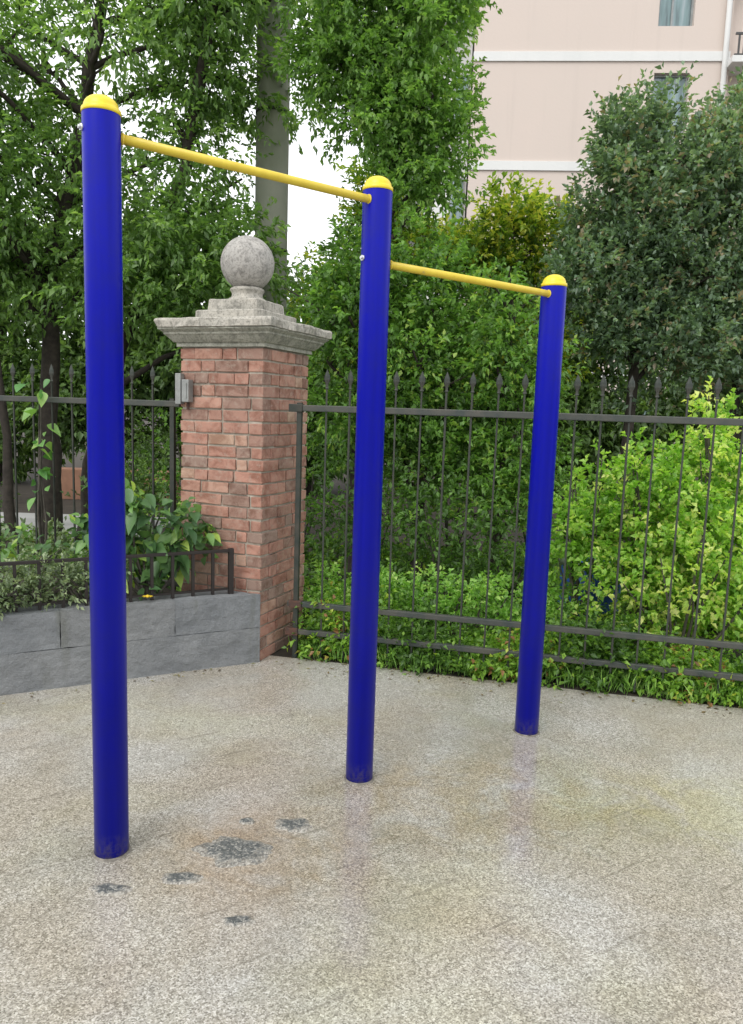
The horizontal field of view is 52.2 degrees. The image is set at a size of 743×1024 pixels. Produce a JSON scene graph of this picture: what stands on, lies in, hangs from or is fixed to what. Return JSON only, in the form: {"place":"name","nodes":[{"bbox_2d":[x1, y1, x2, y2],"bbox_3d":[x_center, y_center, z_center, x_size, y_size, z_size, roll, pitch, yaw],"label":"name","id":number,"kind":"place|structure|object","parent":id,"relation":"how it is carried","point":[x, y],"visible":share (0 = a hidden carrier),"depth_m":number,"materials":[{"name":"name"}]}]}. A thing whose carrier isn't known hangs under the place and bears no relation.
{"place":"outdoors","nodes":[
{"label":"outdoors","id":0,"kind":"place"},
{"bbox_2d":[0,512,169,542],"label":"path","id":1,"kind":"structure","parent":0,"point":[30,518],"depth_m":9.76,"materials":[{"name":"grey concrete"}]},
{"bbox_2d":[0,0,386,409],"label":"sky","id":2,"kind":"structure","parent":0,"point":[309,210],"materials":[{"name":"white"}]},
{"bbox_2d":[0,655,742,1023],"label":"paving","id":3,"kind":"structure","parent":0,"point":[468,855],"depth_m":2.63,"materials":[{"name":"beige concrete"}]},
{"bbox_2d":[2,571,177,603],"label":"planter soil","id":4,"kind":"structure","parent":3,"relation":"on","point":[166,589],"depth_m":4.78,"materials":[{"name":"brown soil"}]},
{"bbox_2d":[0,558,55,619],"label":"planter shrub","id":5,"kind":"object","parent":4,"relation":"on","point":[3,597],"visible":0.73,"depth_m":4.02,"materials":[{"name":"green plant"}]},
{"bbox_2d":[14,379,60,576],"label":"climbing vine","id":6,"kind":"object","parent":4,"relation":"on","point":[39,442],"visible":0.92,"depth_m":4.97,"materials":[{"name":"green plant"}]},
{"bbox_2d":[0,522,88,593],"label":"broadleaf plant","id":7,"kind":"object","parent":4,"relation":"on","point":[6,551],"visible":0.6,"depth_m":4.51,"materials":[{"name":"green plant"}]},
{"bbox_2d":[0,538,88,612],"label":"planter shrub","id":8,"kind":"object","parent":4,"relation":"on","point":[38,599],"visible":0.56,"depth_m":4.09,"materials":[{"name":"green plant"}]},
{"bbox_2d":[16,544,134,602],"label":"planter shrub","id":9,"kind":"object","parent":4,"relation":"on","point":[73,584],"visible":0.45,"depth_m":4.16,"materials":[{"name":"green plant"}]},
{"bbox_2d":[69,478,222,600],"bbox_3d":[-1.311,0.174,4.483,0.893,0.800,0.452,-1,8,-19],"label":"broadleaf plant","id":10,"kind":"object","parent":4,"relation":"on","point":[136,521],"visible":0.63,"depth_m":4.44,"materials":[{"name":"green plant"}]},
{"bbox_2d":[88,883,132,895],"bbox_3d":[-0.834,1.202,2.421,0.153,0.011,0.070,2,8,0],"label":"mortar patch","id":11,"kind":"object","parent":3,"relation":"on","point":[107,889],"visible":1,"depth_m":2.41,"materials":[{"name":"grey concrete"}]},
{"bbox_2d":[0,590,259,695],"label":"planter wall","id":12,"kind":"structure","parent":3,"relation":"on","point":[50,648],"depth_m":4.28,"materials":[{"name":"grey stone"}]},
{"bbox_2d":[0,548,233,611],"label":"railing","id":13,"kind":"object","parent":12,"relation":"on","point":[193,591],"visible":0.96,"depth_m":4.32,"materials":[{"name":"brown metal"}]},
{"bbox_2d":[161,872,203,884],"bbox_3d":[-0.622,1.200,2.491,0.146,0.010,0.073,2,8,0],"label":"mortar patch","id":14,"kind":"object","parent":3,"relation":"on","point":[179,878],"visible":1,"depth_m":2.48,"materials":[{"name":"grey concrete"}]},
{"bbox_2d":[191,836,272,867],"bbox_3d":[-0.491,1.183,2.644,0.299,0.011,0.198,3,8,11],"label":"mortar patch","id":15,"kind":"object","parent":3,"relation":"on","point":[225,852],"visible":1,"depth_m":2.64,"materials":[{"name":"grey concrete"}]},
{"bbox_2d":[220,915,255,926],"bbox_3d":[-0.402,1.234,2.292,0.109,0.010,0.056,-1,8,-18],"label":"mortar patch","id":16,"kind":"object","parent":3,"relation":"on","point":[238,920],"visible":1,"depth_m":2.29,"materials":[{"name":"grey concrete"}]},
{"bbox_2d":[239,817,254,823],"bbox_3d":[-0.467,1.157,2.847,0.065,0.010,0.048,2,8,0],"label":"mortar patch","id":17,"kind":"object","parent":3,"relation":"on","point":[247,820],"visible":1,"depth_m":2.84,"materials":[{"name":"grey concrete"}]},
{"bbox_2d":[275,818,312,831],"bbox_3d":[-0.290,1.165,2.829,0.152,0.010,0.105,2,8,0],"label":"mortar patch","id":18,"kind":"object","parent":3,"relation":"on","point":[296,825],"visible":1,"depth_m":2.82,"materials":[{"name":"grey concrete"}]},
{"bbox_2d":[77,94,566,861],"bbox_3d":[-0.034,-0.089,3.023,2.135,2.469,0.145,-3,9,-34],"label":"horizontal bar set","id":19,"kind":"object","parent":3,"relation":"on","point":[103,136],"visible":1,"depth_m":2.69,"materials":[{"name":"blue paint"}]},
{"bbox_2d":[2,656,740,715],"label":"leaf litter","id":20,"kind":"object","parent":3,"relation":"on","point":[438,675],"visible":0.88,"depth_m":4.35,"materials":[{"name":"brown plant"}]},
{"bbox_2d":[0,410,742,708],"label":"ground","id":21,"kind":"structure","parent":0,"point":[25,491],"depth_m":10.02,"materials":[{"name":"green plant"}]},
{"bbox_2d":[0,414,20,495],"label":"garden shrub","id":22,"kind":"object","parent":21,"relation":"on","point":[1,447],"visible":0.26,"depth_m":10.90,"materials":[{"name":"green plant"}]},
{"bbox_2d":[0,493,20,536],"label":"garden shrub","id":23,"kind":"object","parent":21,"relation":"on","point":[2,524],"visible":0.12,"depth_m":7.22,"materials":[{"name":"green plant"}]},
{"bbox_2d":[0,249,24,542],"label":"camphor tree","id":24,"kind":"object","parent":21,"relation":"on","point":[9,513],"visible":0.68,"depth_m":7.00,"materials":[{"name":"green plant"}]},
{"bbox_2d":[0,207,84,482],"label":"broadleaf tree","id":25,"kind":"object","parent":21,"relation":"on","point":[22,351],"visible":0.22,"depth_m":13.45,"materials":[{"name":"green plant"}]},
{"bbox_2d":[1,512,85,568],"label":"garden shrub","id":26,"kind":"object","parent":21,"relation":"on","point":[63,538],"visible":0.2,"depth_m":5.96,"materials":[{"name":"green plant"}]},
{"bbox_2d":[0,363,180,589],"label":"iron fence","id":27,"kind":"object","parent":21,"relation":"on","point":[170,404],"visible":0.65,"depth_m":4.91,"materials":[{"name":"black metal"}]},
{"bbox_2d":[1,212,208,476],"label":"broadleaf tree","id":28,"kind":"object","parent":21,"relation":"on","point":[142,384],"visible":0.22,"depth_m":12.96,"materials":[{"name":"green plant"}]},
{"bbox_2d":[61,467,179,501],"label":"garden wall","id":29,"kind":"structure","parent":21,"relation":"on","point":[66,480],"depth_m":11.92,"materials":[{"name":"concrete"}]},
{"bbox_2d":[60,442,182,547],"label":"garden shrub","id":30,"kind":"object","parent":21,"relation":"on","point":[163,461],"visible":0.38,"depth_m":7.10,"materials":[{"name":"green plant"}]},
{"bbox_2d":[79,407,181,490],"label":"garden shrub","id":31,"kind":"object","parent":21,"relation":"on","point":[146,444],"visible":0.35,"depth_m":9.49,"materials":[{"name":"green plant"}]},
{"bbox_2d":[126,450,179,500],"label":"garden shrub","id":32,"kind":"object","parent":21,"relation":"on","point":[156,481],"visible":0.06,"depth_m":11.32,"materials":[{"name":"green plant"}]},
{"bbox_2d":[136,399,182,533],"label":"garden shrub","id":33,"kind":"object","parent":21,"relation":"on","point":[178,468],"visible":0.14,"depth_m":6.61,"materials":[{"name":"green plant"}]},
{"bbox_2d":[0,0,320,541],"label":"camphor tree","id":34,"kind":"object","parent":21,"relation":"on","point":[38,272],"visible":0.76,"depth_m":6.77,"materials":[{"name":"green plant"}]},
{"bbox_2d":[76,0,353,539],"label":"camphor tree","id":35,"kind":"object","parent":21,"relation":"on","point":[195,290],"visible":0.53,"depth_m":7.00,"materials":[{"name":"green plant"}]},
{"bbox_2d":[129,220,305,470],"bbox_3d":[-2.719,-2.856,13.916,3.862,5.021,2.669,2,8,0],"label":"broadleaf tree","id":36,"kind":"object","parent":21,"relation":"on","point":[171,394],"visible":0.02,"depth_m":13.40,"materials":[{"name":"green plant"}]},
{"bbox_2d":[154,235,331,659],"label":"brick pillar","id":37,"kind":"structure","parent":21,"relation":"on","point":[247,349],"depth_m":4.59,"materials":[{"name":"brick"}]},
{"bbox_2d":[175,373,192,409],"bbox_3d":[-1.138,-0.729,4.587,0.105,0.218,0.056,5,8,22],"label":"junction box","id":38,"kind":"object","parent":37,"relation":"attached to","point":[183,390],"visible":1,"depth_m":4.58,"materials":[{"name":"metal"}]},
{"bbox_2d":[255,0,290,314],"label":"utility pole","id":39,"kind":"object","parent":21,"relation":"on","point":[267,189],"visible":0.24,"depth_m":7.46,"materials":[{"name":"concrete"}]},
{"bbox_2d":[303,421,346,543],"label":"undergrowth bush","id":40,"kind":"object","parent":21,"relation":"on","point":[309,498],"visible":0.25,"depth_m":7.34,"materials":[{"name":"green plant"}]},
{"bbox_2d":[301,559,350,617],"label":"bush","id":41,"kind":"object","parent":21,"relation":"on","point":[313,591],"visible":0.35,"depth_m":5.25,"materials":[{"name":"green plant"}]},
{"bbox_2d":[286,283,392,493],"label":"broadleaf tree","id":42,"kind":"object","parent":21,"relation":"on","point":[311,458],"visible":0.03,"depth_m":13.16,"materials":[{"name":"green plant"}]},
{"bbox_2d":[285,207,438,577],"bbox_3d":[-0.091,-0.885,6.254,1.388,3.187,1.482,2,8,0],"label":"evergreen tree","id":43,"kind":"object","parent":21,"relation":"on","point":[342,288],"visible":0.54,"depth_m":5.94,"materials":[{"name":"green plant"}]},
{"bbox_2d":[286,143,449,383],"bbox_3d":[-0.033,-1.894,8.666,2.048,4.544,1.431,2,8,0],"label":"osmanthus tree","id":44,"kind":"object","parent":21,"relation":"on","point":[358,179],"visible":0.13,"depth_m":8.28,"materials":[{"name":"green plant"}]},
{"bbox_2d":[304,453,435,600],"bbox_3d":[0.001,0.193,5.734,1.083,1.279,0.765,5,8,25],"label":"undergrowth bush","id":45,"kind":"object","parent":21,"relation":"on","point":[350,518],"visible":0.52,"depth_m":5.72,"materials":[{"name":"green plant"}]},
{"bbox_2d":[309,414,432,554],"bbox_3d":[0.002,-0.207,7.447,1.228,1.617,0.953,2,8,0],"label":"undergrowth bush","id":46,"kind":"object","parent":21,"relation":"on","point":[383,516],"visible":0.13,"depth_m":7.45,"materials":[{"name":"green plant"}]},
{"bbox_2d":[1,524,742,638],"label":"ground cover","id":47,"kind":"object","parent":21,"relation":"on","point":[311,555],"visible":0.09,"depth_m":7.05,"materials":[{"name":"green plant"}]},
{"bbox_2d":[331,558,432,618],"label":"bush","id":48,"kind":"object","parent":21,"relation":"on","point":[384,578],"visible":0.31,"depth_m":5.14,"materials":[{"name":"green plant"}]},
{"bbox_2d":[266,0,502,238],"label":"camphor tree","id":49,"kind":"object","parent":21,"relation":"on","point":[385,69],"visible":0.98,"depth_m":6.24,"materials":[{"name":"green plant"}]},
{"bbox_2d":[335,200,508,576],"bbox_3d":[0.457,-0.884,6.324,1.432,3.201,1.337,-3,9,-34],"label":"evergreen tree","id":50,"kind":"object","parent":21,"relation":"on","point":[426,257],"visible":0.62,"depth_m":6.04,"materials":[{"name":"green plant"}]},
{"bbox_2d":[383,299,472,485],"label":"broadleaf tree","id":51,"kind":"object","parent":21,"relation":"on","point":[406,462],"visible":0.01,"depth_m":14.08,"materials":[{"name":"green plant"}]},
{"bbox_2d":[391,561,486,631],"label":"bush","id":52,"kind":"object","parent":21,"relation":"on","point":[443,602],"visible":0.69,"depth_m":5.07,"materials":[{"name":"green plant"}]},
{"bbox_2d":[382,459,523,609],"bbox_3d":[0.515,0.194,5.693,1.066,1.239,1.050,8,10,40],"label":"undergrowth bush","id":53,"kind":"object","parent":21,"relation":"on","point":[421,553],"visible":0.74,"depth_m":5.64,"materials":[{"name":"green plant"}]},
{"bbox_2d":[411,440,508,562],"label":"undergrowth bush","id":54,"kind":"object","parent":21,"relation":"on","point":[446,519],"visible":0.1,"depth_m":7.45,"materials":[{"name":"green plant"}]},
{"bbox_2d":[446,570,522,637],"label":"bush","id":55,"kind":"object","parent":21,"relation":"on","point":[504,603],"visible":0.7,"depth_m":5.00,"materials":[{"name":"green plant"}]},
{"bbox_2d":[444,499,570,602],"bbox_3d":[1.095,0.371,5.888,1.098,1.081,0.902,3,8,9],"label":"undergrowth bush","id":56,"kind":"object","parent":21,"relation":"on","point":[508,561],"visible":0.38,"depth_m":5.83,"materials":[{"name":"green plant"}]},
{"bbox_2d":[415,257,602,589],"bbox_3d":[1.115,-0.661,6.279,1.532,2.814,1.322,-3,9,-32],"label":"evergreen tree","id":57,"kind":"object","parent":21,"relation":"on","point":[491,355],"visible":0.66,"depth_m":6.02,"materials":[{"name":"green plant"}]},
{"bbox_2d":[418,170,600,549],"bbox_3d":[1.433,-1.563,8.351,2.203,4.069,1.496,2,8,0],"label":"osmanthus tree","id":58,"kind":"object","parent":21,"relation":"on","point":[532,228],"visible":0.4,"depth_m":7.91,"materials":[{"name":"green plant"}]},
{"bbox_2d":[282,580,742,707],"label":"ground cover","id":59,"kind":"object","parent":21,"relation":"on","point":[651,652],"visible":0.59,"depth_m":4.49,"materials":[{"name":"green plant"}]},
{"bbox_2d":[285,369,742,698],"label":"iron fence","id":60,"kind":"object","parent":21,"relation":"on","point":[299,408],"visible":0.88,"depth_m":4.31,"materials":[{"name":"black metal"}]},
{"bbox_2d":[288,617,742,706],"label":"grass","id":61,"kind":"structure","parent":21,"relation":"on","point":[625,678],"depth_m":4.37,"materials":[{"name":"green plant"}]},
{"bbox_2d":[473,429,585,562],"bbox_3d":[1.438,-0.121,7.284,1.048,1.501,0.902,2,8,0],"label":"undergrowth bush","id":62,"kind":"object","parent":21,"relation":"on","point":[524,535],"visible":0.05,"depth_m":7.28,"materials":[{"name":"green plant"}]},
{"bbox_2d":[448,302,613,501],"bbox_3d":[2.774,-2.040,13.827,3.275,4.411,2.714,2,8,0],"label":"broadleaf tree","id":63,"kind":"object","parent":21,"relation":"on","point":[565,427],"visible":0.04,"depth_m":13.27,"materials":[{"name":"green plant"}]},
{"bbox_2d":[503,577,594,631],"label":"bush","id":64,"kind":"object","parent":21,"relation":"on","point":[553,605],"visible":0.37,"depth_m":4.98,"materials":[{"name":"green plant"}]},
{"bbox_2d":[404,0,742,474],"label":"apartment building","id":65,"kind":"structure","parent":21,"relation":"on","point":[551,66],"depth_m":20.37,"materials":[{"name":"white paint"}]},
{"bbox_2d":[448,178,464,231],"bbox_3d":[2.460,-8.885,21.981,0.420,1.500,0.075,2,8,4],"label":"window","id":66,"kind":"structure","parent":65,"relation":"in","point":[458,214],"depth_m":21.96,"materials":[{"name":"white glass"}]},
{"bbox_2d":[454,74,469,118],"bbox_3d":[2.550,-11.659,21.608,0.420,1.500,0.075,2,8,4],"label":"window","id":67,"kind":"structure","parent":65,"relation":"in","point":[462,74],"depth_m":21.52,"materials":[{"name":"grey glass"}]},
{"bbox_2d":[653,75,687,137],"bbox_3d":[8.000,-10.918,20.499,0.920,1.640,0.066,2,8,4],"label":"window","id":68,"kind":"structure","parent":65,"relation":"in","point":[656,77],"depth_m":20.45,"materials":[{"name":"grey glass"}]},
{"bbox_2d":[658,0,693,25],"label":"window","id":69,"kind":"structure","parent":65,"relation":"in","point":[671,12],"depth_m":20.19,"materials":[{"name":"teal glass"}]},
{"bbox_2d":[557,556,622,627],"bbox_3d":[1.601,0.599,5.573,0.464,0.530,0.464,2,8,0],"label":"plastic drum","id":70,"kind":"object","parent":21,"relation":"on","point":[607,599],"visible":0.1,"depth_m":5.38,"materials":[{"name":"plastic"}]},
{"bbox_2d":[548,438,650,640],"bbox_3d":[1.422,0.220,5.004,0.769,1.428,0.830,2,8,0],"label":"privet shrub","id":71,"kind":"object","parent":21,"relation":"on","point":[580,524],"visible":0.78,"depth_m":4.82,"materials":[{"name":"green plant"}]},
{"bbox_2d":[525,60,742,541],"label":"broadleaf tree","id":72,"kind":"object","parent":21,"relation":"on","point":[628,243],"visible":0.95,"depth_m":7.06,"materials":[{"name":"green plant"}]},
{"bbox_2d":[557,265,739,494],"bbox_3d":[4.907,-2.358,13.752,4.223,4.448,2.728,2,8,0],"label":"broadleaf tree","id":73,"kind":"object","parent":21,"relation":"on","point":[663,431],"visible":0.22,"depth_m":13.34,"materials":[{"name":"green plant"}]},
{"bbox_2d":[568,471,742,654],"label":"privet shrub","id":74,"kind":"object","parent":21,"relation":"on","point":[708,564],"visible":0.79,"depth_m":4.55,"materials":[{"name":"green plant"}]},
{"bbox_2d":[590,427,725,644],"bbox_3d":[1.762,0.203,4.926,0.787,1.504,0.828,2,8,0],"label":"privet shrub","id":75,"kind":"object","parent":21,"relation":"on","point":[667,503],"visible":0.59,"depth_m":4.74,"materials":[{"name":"green plant"}]},
{"bbox_2d":[620,449,741,609],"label":"undergrowth bush","id":76,"kind":"object","parent":21,"relation":"on","point":[697,554],"visible":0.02,"depth_m":5.85,"materials":[{"name":"green plant"}]},
{"bbox_2d":[656,375,742,655],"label":"privet shrub","id":77,"kind":"object","parent":21,"relation":"on","point":[723,464],"visible":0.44,"depth_m":4.77,"materials":[{"name":"green plant"}]},
{"bbox_2d":[666,254,742,492],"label":"broadleaf tree","id":78,"kind":"object","parent":21,"relation":"on","point":[740,407],"visible":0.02,"depth_m":13.50,"materials":[{"name":"green plant"}]},
{"bbox_2d":[666,66,742,558],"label":"broadleaf tree","id":79,"kind":"object","parent":21,"relation":"on","point":[736,383],"visible":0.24,"depth_m":7.25,"materials":[{"name":"green plant"}]}
]}

